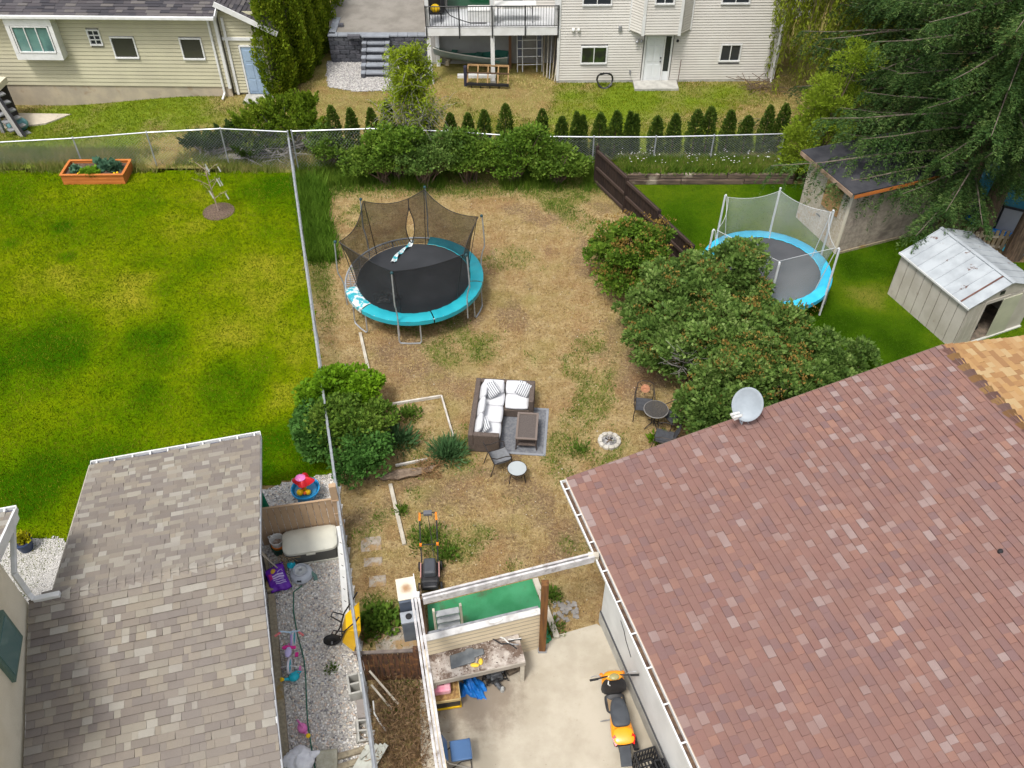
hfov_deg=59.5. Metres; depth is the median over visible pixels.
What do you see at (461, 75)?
white beam
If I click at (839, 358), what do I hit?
lilac shrub
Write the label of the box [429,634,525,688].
workbench
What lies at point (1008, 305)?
sliding door
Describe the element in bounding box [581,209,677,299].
lilac shrub
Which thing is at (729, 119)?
cedar
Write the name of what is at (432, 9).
yellow bag
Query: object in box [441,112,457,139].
cedar
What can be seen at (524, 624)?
sided half wall
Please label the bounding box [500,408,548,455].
rug
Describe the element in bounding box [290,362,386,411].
shrub
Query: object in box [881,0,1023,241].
spruce tree
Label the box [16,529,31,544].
potted plant
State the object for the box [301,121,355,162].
bush
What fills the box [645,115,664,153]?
cedar
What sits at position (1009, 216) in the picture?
above ground pool
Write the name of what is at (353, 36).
loose block
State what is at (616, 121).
cedar
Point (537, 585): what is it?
turf kerb
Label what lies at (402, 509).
weed clump
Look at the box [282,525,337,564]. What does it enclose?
deck box
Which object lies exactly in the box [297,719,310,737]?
watering can
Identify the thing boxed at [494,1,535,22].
folding table
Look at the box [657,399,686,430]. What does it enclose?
patio chair
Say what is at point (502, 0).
patio door
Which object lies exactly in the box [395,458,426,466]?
edging board
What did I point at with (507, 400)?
sectional sofa
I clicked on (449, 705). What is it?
yellow storage tote
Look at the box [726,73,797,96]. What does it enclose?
brush pile
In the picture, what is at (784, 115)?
cedar
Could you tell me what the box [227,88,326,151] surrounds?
juniper
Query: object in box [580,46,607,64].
window
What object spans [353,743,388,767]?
broken chair slats
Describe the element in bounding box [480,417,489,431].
striped pillow
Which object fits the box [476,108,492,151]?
cedar
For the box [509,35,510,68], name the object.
wooden post
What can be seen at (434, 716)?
side wall
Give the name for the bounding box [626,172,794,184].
timber retaining wall
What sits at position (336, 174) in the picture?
tall grass
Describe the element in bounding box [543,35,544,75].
leaning board
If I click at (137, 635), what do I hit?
grey roofed house
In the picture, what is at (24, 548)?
plant pot
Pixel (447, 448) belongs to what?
weed clump
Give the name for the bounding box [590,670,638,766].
motor scooter
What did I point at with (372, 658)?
rotten board fence
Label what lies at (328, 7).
tall cedar
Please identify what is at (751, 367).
lilac shrub
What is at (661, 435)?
patio chair
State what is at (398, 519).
edging board
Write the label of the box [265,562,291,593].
purple sack
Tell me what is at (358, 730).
cinder block
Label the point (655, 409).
bistro table
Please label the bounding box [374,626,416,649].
paving slab
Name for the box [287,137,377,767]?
chain link fence
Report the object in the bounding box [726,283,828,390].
lilac shrub
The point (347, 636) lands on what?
wheelbarrow
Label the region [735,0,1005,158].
spruce tree
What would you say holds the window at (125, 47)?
in the beige siding house at (66, 52)
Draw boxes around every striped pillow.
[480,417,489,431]
[486,380,500,399]
[514,380,531,397]
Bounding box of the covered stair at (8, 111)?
[0,77,30,136]
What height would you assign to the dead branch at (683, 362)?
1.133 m
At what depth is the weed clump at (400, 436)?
24.18 m
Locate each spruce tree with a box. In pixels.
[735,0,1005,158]
[754,0,1023,253]
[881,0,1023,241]
[907,28,1023,189]
[927,14,1023,261]
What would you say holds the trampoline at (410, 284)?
on the dry yard at (552, 536)
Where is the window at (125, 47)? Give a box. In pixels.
[109,36,139,58]
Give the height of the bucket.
0.674 m
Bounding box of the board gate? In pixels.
[262,483,345,545]
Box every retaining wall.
[327,17,427,61]
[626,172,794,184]
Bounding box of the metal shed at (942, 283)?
[887,227,1023,343]
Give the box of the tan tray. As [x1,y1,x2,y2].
[435,681,460,703]
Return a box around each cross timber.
[337,744,368,759]
[337,758,357,767]
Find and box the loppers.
[492,637,517,648]
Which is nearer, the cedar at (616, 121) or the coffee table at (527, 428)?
the coffee table at (527, 428)
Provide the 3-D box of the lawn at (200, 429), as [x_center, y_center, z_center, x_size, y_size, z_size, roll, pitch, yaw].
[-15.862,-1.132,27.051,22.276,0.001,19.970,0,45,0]
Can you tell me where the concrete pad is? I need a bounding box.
[2,113,69,128]
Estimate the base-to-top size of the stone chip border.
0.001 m
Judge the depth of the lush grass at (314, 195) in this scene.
31.40 m
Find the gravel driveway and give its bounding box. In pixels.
[329,0,425,31]
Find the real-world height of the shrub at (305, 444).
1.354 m
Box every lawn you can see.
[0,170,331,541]
[634,184,1023,403]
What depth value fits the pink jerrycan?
18.66 m
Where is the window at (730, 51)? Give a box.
[718,43,742,61]
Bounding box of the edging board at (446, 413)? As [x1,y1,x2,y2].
[441,395,453,435]
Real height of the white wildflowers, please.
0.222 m
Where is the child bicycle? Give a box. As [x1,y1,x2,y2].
[274,629,303,674]
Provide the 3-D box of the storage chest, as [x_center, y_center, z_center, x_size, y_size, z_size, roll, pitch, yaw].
[-1.298,-15.647,37.867,1.140,0.525,0.540,0,45,0]
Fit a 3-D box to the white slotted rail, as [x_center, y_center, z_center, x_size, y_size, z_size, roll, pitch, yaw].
[-3.989,4.346,21.086,0.272,0.544,2.244,-10,45,-10]
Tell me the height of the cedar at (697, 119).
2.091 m
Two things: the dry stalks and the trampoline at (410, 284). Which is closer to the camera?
the dry stalks
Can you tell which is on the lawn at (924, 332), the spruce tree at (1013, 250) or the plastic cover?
the spruce tree at (1013, 250)
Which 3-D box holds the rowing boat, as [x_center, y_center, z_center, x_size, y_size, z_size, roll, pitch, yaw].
[-1.812,-14.613,40.054,3.316,0.770,1.298,9,38,2]
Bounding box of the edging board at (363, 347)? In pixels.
[359,332,369,367]
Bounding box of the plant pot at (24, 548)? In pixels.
[17,534,33,553]
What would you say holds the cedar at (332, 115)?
on the back lot
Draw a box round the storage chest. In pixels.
[468,5,494,21]
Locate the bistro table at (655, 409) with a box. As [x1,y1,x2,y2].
[643,400,668,429]
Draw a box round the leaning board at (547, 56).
[546,35,548,77]
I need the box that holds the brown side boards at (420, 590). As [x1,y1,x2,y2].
[419,585,421,599]
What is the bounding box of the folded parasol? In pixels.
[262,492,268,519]
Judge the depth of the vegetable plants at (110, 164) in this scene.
33.51 m
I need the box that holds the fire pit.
[598,432,620,449]
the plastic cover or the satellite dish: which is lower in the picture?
the plastic cover
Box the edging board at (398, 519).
[388,483,405,544]
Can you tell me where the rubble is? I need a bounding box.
[552,600,578,622]
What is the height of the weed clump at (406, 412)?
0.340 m
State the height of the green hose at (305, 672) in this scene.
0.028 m
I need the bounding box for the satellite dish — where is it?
[730,387,763,424]
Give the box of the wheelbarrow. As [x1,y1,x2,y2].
[323,592,360,650]
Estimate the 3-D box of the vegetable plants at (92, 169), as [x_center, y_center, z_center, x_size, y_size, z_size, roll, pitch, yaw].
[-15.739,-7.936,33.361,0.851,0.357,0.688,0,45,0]
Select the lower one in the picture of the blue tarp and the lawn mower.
the blue tarp
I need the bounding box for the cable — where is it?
[443,7,485,23]
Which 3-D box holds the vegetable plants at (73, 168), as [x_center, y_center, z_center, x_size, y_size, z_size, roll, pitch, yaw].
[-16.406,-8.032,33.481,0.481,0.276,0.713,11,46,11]
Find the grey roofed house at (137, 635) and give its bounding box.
[0,431,283,767]
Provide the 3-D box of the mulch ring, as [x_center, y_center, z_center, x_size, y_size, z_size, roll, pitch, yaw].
[-10.532,-6.198,32.181,1.160,0.075,1.160,0,45,0]
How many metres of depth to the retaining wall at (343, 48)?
40.09 m
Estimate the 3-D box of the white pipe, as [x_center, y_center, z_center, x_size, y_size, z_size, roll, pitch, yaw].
[-2.779,6.911,18.603,0.103,0.389,0.591,-23,49,-21]
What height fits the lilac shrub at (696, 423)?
2.362 m
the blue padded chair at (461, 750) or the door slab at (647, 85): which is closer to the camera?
the blue padded chair at (461, 750)
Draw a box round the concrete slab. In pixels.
[316,748,337,767]
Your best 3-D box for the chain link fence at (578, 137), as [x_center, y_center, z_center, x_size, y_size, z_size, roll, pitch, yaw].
[1.008,-8.761,33.634,18.313,1.844,0.268,0,45,0]
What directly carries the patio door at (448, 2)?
in the cream siding house at (646, 45)
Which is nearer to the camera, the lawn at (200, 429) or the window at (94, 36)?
the lawn at (200, 429)
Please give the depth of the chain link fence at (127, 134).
33.74 m
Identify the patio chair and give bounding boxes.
[483,441,511,476]
[632,380,654,421]
[651,422,681,446]
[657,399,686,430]
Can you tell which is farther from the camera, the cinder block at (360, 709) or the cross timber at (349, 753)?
the cinder block at (360, 709)
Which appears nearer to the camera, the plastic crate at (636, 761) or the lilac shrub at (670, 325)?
the plastic crate at (636, 761)
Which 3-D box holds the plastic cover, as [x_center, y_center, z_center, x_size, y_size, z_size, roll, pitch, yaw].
[-0.953,5.727,18.824,0.767,0.050,0.342,-13,46,-13]
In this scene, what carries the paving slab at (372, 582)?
on the dry yard at (552, 536)
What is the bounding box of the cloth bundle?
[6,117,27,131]
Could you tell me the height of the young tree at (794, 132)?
5.392 m
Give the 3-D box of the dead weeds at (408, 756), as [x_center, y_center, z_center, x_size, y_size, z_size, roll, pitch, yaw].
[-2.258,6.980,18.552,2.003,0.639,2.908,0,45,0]
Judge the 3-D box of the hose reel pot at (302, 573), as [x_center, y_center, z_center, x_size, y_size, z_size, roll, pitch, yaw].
[-4.962,4.455,21.201,0.614,0.276,0.557,-14,46,-14]
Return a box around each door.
[240,47,268,93]
[446,0,489,8]
[502,0,523,8]
[643,36,664,79]
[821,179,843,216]
[985,293,1022,336]
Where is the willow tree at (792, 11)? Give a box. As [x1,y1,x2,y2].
[764,0,953,100]
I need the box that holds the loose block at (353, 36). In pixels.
[347,34,359,38]
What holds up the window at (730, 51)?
in the cream siding house at (646, 45)
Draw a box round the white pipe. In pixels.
[372,700,385,730]
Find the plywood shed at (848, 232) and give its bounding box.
[796,129,966,253]
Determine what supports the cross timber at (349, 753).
on the gravel at (341, 666)
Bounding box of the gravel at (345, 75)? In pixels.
[326,61,428,91]
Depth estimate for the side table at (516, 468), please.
23.06 m
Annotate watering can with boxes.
[280,671,301,681]
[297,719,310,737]
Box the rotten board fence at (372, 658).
[354,646,421,680]
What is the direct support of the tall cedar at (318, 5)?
on the back lot
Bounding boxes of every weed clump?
[324,661,339,674]
[359,599,400,646]
[383,417,424,457]
[391,502,408,516]
[397,402,423,423]
[406,521,448,556]
[423,429,473,471]
[430,540,463,566]
[538,582,562,604]
[547,615,566,642]
[560,436,598,462]
[645,427,665,445]
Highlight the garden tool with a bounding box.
[262,554,277,567]
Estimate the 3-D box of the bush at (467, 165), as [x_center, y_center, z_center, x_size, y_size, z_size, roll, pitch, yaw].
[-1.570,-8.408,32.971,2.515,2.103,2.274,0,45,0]
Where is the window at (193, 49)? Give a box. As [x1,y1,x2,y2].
[178,37,205,59]
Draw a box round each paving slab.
[361,536,381,551]
[364,557,381,566]
[369,575,385,586]
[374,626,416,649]
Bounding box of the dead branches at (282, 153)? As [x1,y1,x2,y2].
[241,142,309,167]
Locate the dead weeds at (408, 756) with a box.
[353,667,449,767]
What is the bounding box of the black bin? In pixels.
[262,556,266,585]
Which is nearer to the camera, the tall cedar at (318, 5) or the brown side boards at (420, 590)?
the brown side boards at (420, 590)
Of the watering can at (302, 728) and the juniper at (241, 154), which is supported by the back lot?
the juniper at (241, 154)
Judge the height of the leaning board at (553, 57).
1.875 m
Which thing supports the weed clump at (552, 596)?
on the dry yard at (552, 536)
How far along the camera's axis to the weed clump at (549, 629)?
20.19 m
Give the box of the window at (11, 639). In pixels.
[0,610,22,682]
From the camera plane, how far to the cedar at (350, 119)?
33.55 m
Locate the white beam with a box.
[457,73,495,77]
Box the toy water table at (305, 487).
[291,472,319,501]
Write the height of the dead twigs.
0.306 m
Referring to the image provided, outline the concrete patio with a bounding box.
[420,624,661,767]
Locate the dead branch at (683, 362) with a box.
[658,341,705,374]
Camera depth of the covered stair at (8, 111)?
36.58 m
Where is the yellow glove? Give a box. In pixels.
[470,658,482,666]
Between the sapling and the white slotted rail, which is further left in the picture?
the sapling
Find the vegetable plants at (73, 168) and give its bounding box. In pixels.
[69,163,81,173]
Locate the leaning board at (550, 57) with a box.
[549,35,552,78]
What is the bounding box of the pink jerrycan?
[434,683,450,695]
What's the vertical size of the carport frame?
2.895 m
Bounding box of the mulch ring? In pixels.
[203,202,234,219]
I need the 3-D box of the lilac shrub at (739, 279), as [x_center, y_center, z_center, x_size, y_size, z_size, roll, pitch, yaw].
[6.190,-2.546,25.998,3.094,3.554,2.742,-18,47,-18]
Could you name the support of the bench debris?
on the workbench
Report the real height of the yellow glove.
0.060 m
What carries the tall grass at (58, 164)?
on the back lot
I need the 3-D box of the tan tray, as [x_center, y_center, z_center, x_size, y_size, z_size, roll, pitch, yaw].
[-1.399,6.448,18.805,0.600,0.090,0.480,-6,45,-6]
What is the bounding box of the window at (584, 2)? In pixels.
[582,0,612,5]
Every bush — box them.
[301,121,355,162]
[335,136,414,184]
[353,120,427,181]
[391,124,468,187]
[437,125,502,183]
[474,121,557,181]
[520,139,594,185]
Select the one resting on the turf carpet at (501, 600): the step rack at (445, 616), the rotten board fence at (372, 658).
the step rack at (445, 616)
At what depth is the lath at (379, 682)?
18.91 m
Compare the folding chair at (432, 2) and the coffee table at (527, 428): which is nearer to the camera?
the coffee table at (527, 428)
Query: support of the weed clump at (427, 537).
on the dry yard at (552, 536)
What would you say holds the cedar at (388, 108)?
on the back lot
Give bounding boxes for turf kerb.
[532,577,559,639]
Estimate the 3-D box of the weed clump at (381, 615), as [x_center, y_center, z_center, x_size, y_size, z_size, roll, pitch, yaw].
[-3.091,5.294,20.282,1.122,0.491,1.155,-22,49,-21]
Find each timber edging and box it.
[268,593,288,767]
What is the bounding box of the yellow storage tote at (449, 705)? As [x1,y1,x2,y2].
[436,701,461,710]
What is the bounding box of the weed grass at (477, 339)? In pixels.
[309,175,694,767]
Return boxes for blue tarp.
[459,677,486,699]
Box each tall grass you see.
[0,141,594,175]
[288,157,599,269]
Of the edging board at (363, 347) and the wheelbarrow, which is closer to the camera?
the wheelbarrow
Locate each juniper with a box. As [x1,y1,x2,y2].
[175,118,271,160]
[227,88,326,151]
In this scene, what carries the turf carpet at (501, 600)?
on the dry yard at (552, 536)
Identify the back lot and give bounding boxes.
[0,0,1007,167]
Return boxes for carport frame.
[411,552,598,767]
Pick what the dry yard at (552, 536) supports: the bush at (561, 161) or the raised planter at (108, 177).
the bush at (561, 161)
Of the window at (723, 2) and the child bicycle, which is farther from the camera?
the window at (723, 2)
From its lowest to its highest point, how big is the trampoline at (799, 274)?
2.600 m
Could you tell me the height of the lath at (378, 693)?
0.371 m
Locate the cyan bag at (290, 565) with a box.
[287,561,294,569]
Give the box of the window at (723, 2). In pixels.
[721,0,750,4]
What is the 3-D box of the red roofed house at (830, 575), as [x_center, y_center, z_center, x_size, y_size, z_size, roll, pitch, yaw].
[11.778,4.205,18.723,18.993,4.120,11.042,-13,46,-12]
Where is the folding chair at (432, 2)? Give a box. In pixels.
[428,0,441,23]
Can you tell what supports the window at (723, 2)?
in the cream siding house at (646, 45)
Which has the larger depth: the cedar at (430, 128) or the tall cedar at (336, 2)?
the tall cedar at (336, 2)
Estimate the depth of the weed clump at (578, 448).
24.05 m
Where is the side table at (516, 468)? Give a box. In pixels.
[507,461,526,483]
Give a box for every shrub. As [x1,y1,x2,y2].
[287,395,335,464]
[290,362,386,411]
[299,392,402,448]
[326,426,396,489]
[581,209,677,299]
[610,243,715,329]
[620,288,777,383]
[670,379,777,434]
[672,331,836,423]
[675,235,776,321]
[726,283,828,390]
[804,323,882,387]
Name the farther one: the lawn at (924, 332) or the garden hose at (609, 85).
the garden hose at (609, 85)
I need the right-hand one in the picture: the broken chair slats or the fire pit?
the fire pit
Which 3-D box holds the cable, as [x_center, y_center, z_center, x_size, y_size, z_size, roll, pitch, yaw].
[-1.980,-15.412,37.359,1.835,0.899,0.152,-10,45,-10]
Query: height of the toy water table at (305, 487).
0.959 m
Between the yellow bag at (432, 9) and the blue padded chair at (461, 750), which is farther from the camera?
the yellow bag at (432, 9)
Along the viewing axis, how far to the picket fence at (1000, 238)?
30.25 m
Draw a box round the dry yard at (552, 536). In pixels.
[262,168,1023,767]
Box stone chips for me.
[2,536,65,600]
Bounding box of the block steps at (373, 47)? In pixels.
[360,33,389,77]
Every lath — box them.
[368,670,398,704]
[370,684,391,708]
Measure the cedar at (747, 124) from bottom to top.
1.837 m
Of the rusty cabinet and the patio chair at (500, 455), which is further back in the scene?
the patio chair at (500, 455)
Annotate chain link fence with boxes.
[0,127,295,170]
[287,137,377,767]
[290,127,785,168]
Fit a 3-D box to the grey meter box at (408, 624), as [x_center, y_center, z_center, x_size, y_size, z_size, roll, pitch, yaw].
[-2.257,5.368,19.860,0.360,0.865,0.280,-8,45,-9]
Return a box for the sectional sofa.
[468,378,534,451]
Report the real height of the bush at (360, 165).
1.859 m
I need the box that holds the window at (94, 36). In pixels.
[85,29,103,45]
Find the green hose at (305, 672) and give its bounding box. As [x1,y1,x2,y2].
[293,585,315,767]
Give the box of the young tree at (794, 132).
[776,36,889,181]
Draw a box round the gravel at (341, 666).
[262,473,374,767]
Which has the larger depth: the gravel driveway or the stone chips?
the gravel driveway
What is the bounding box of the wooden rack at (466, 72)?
[463,64,508,88]
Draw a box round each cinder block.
[346,672,362,701]
[355,719,368,743]
[356,699,365,719]
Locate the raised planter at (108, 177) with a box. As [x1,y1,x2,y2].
[59,159,132,184]
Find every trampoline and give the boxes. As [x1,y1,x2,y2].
[334,186,484,343]
[705,187,839,315]
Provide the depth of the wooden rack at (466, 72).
38.75 m
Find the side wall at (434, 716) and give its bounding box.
[424,649,446,767]
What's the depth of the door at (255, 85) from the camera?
37.79 m
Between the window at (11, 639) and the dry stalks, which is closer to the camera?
the window at (11, 639)
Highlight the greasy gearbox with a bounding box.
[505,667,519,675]
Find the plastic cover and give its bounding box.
[450,648,483,668]
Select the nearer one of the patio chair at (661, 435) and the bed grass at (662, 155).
the patio chair at (661, 435)
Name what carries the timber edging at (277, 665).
on the gravel at (341, 666)
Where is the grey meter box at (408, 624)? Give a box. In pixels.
[400,610,419,641]
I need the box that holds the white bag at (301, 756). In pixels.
[283,744,319,767]
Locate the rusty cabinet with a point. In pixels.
(406, 587)
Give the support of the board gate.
on the gravel at (341, 666)
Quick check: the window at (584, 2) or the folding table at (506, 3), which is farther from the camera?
the folding table at (506, 3)
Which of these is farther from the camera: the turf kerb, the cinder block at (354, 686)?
the turf kerb
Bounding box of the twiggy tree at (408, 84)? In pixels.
[365,38,460,165]
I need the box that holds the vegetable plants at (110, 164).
[92,155,123,171]
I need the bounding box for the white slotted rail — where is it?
[336,526,348,615]
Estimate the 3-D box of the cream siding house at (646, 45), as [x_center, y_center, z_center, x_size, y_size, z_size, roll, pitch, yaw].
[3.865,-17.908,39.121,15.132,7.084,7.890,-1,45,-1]
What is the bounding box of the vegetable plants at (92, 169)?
[78,164,100,176]
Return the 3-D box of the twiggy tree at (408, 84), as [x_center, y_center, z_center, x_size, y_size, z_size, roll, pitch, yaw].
[-3.780,-10.312,32.841,3.255,5.010,3.023,6,45,6]
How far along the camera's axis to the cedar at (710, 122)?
33.48 m
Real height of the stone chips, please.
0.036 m
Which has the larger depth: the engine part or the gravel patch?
the gravel patch
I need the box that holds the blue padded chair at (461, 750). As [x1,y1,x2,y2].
[441,734,472,767]
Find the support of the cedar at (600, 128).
on the back lot
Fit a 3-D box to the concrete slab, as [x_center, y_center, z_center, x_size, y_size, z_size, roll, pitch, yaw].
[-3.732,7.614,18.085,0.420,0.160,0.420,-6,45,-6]
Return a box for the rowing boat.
[433,47,508,71]
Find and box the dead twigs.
[412,454,444,479]
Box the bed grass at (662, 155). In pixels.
[613,149,805,172]
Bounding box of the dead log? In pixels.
[378,465,434,480]
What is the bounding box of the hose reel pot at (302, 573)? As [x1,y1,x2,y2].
[289,563,317,584]
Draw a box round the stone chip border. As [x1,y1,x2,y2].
[0,538,64,603]
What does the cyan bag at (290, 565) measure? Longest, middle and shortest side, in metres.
0.340 x 0.200 x 0.200 m
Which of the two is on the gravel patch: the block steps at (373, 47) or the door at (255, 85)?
the block steps at (373, 47)
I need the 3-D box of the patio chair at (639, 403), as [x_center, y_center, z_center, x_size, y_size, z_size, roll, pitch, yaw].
[3.648,0.492,24.738,0.586,0.966,0.715,6,45,6]
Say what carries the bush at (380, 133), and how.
on the dry yard at (552, 536)
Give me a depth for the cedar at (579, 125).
33.52 m
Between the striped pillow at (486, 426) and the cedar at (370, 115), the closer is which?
the striped pillow at (486, 426)
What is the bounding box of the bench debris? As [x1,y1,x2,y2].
[430,639,521,678]
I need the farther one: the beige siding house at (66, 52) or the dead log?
the beige siding house at (66, 52)
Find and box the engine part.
[482,670,508,692]
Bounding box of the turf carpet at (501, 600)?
[427,579,551,643]
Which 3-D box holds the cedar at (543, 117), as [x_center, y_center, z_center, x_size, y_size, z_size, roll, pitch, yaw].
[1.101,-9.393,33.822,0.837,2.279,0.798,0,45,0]
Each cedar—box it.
[248,0,298,97]
[271,0,315,84]
[285,0,324,68]
[296,0,330,55]
[311,0,335,34]
[318,0,343,22]
[323,104,346,161]
[343,107,360,152]
[363,107,378,150]
[381,99,397,125]
[424,115,435,142]
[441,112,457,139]
[461,112,475,154]
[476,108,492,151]
[495,102,514,152]
[535,107,550,150]
[553,115,568,152]
[568,110,588,160]
[589,111,609,157]
[606,109,623,158]
[621,110,640,154]
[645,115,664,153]
[664,112,682,153]
[683,108,704,154]
[695,105,718,154]
[716,109,737,153]
[734,115,754,154]
[754,104,775,155]
[768,102,791,154]
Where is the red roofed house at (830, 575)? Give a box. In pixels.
[560,335,1023,767]
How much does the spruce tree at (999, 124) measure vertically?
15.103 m
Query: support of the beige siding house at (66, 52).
on the back lot
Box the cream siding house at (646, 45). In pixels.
[424,0,787,90]
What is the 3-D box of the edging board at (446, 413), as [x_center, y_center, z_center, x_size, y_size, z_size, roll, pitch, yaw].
[-1.754,1.019,24.816,0.050,0.100,1.979,-10,46,-10]
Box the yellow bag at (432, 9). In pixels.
[431,4,439,11]
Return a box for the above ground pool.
[952,165,1023,235]
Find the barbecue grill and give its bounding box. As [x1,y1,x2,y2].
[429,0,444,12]
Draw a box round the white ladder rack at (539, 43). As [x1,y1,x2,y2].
[517,35,542,71]
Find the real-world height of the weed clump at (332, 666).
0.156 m
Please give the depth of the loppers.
19.02 m
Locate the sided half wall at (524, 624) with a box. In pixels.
[422,606,539,654]
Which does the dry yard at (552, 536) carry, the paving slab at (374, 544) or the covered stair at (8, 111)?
the paving slab at (374, 544)
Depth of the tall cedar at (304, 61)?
37.93 m
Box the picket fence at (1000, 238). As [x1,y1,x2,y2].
[953,227,1011,249]
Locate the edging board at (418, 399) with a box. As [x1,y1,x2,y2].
[392,395,440,404]
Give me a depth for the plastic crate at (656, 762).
17.67 m
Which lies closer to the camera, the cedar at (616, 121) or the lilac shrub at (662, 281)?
the lilac shrub at (662, 281)
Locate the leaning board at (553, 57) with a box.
[551,35,555,79]
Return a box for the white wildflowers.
[622,147,795,164]
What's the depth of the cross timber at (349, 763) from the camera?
18.02 m
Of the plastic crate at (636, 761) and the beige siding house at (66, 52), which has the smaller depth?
the plastic crate at (636, 761)
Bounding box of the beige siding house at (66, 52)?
[0,0,285,105]
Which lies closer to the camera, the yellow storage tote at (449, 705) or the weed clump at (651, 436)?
the yellow storage tote at (449, 705)
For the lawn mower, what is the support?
on the dry yard at (552, 536)
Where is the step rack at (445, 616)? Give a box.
[432,603,462,629]
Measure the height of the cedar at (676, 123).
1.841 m
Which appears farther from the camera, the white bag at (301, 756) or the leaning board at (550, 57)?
the leaning board at (550, 57)
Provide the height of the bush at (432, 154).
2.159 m
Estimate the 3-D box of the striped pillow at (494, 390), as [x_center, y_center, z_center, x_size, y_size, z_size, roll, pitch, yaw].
[-0.567,0.160,24.819,0.420,0.140,0.420,-33,86,7]
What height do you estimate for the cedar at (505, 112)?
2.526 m
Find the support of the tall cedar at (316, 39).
on the back lot
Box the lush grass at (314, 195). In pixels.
[289,168,344,264]
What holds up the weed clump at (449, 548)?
on the dry yard at (552, 536)
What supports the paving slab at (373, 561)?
on the dry yard at (552, 536)
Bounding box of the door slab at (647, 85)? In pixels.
[633,80,678,90]
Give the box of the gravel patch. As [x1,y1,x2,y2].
[326,61,398,90]
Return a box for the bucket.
[267,533,284,555]
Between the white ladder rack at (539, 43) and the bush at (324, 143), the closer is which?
the bush at (324, 143)
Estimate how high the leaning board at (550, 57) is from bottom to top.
1.952 m
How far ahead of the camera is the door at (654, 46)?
38.56 m
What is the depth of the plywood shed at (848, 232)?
29.98 m
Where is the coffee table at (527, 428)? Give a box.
[515,412,538,450]
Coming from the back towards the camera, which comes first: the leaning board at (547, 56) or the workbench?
the leaning board at (547, 56)
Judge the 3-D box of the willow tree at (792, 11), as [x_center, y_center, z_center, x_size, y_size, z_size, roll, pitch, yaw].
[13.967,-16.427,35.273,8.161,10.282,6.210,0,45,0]
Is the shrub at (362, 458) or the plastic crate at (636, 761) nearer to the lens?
the plastic crate at (636, 761)
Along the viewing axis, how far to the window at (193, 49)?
36.92 m
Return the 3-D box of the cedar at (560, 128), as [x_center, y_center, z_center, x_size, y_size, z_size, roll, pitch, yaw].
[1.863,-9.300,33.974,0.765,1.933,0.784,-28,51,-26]
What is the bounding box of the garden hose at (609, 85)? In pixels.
[596,72,613,88]
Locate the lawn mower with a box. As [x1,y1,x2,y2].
[418,510,442,590]
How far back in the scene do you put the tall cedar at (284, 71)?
36.88 m
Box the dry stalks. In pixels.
[278,553,299,572]
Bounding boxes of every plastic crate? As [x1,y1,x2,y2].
[632,746,664,767]
[650,758,667,767]
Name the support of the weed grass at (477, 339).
on the dry yard at (552, 536)
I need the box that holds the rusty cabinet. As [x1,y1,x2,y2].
[395,574,420,624]
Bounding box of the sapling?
[188,158,228,210]
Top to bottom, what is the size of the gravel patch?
0.001 m
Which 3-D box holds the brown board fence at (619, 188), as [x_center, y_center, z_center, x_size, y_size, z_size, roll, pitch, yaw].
[4.458,-6.090,31.049,0.161,1.670,6.235,-19,48,-19]
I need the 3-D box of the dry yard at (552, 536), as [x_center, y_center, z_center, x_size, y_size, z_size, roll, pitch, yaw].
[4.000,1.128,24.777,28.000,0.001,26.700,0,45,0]
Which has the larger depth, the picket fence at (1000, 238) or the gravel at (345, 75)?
the gravel at (345, 75)
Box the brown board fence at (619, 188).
[593,146,694,257]

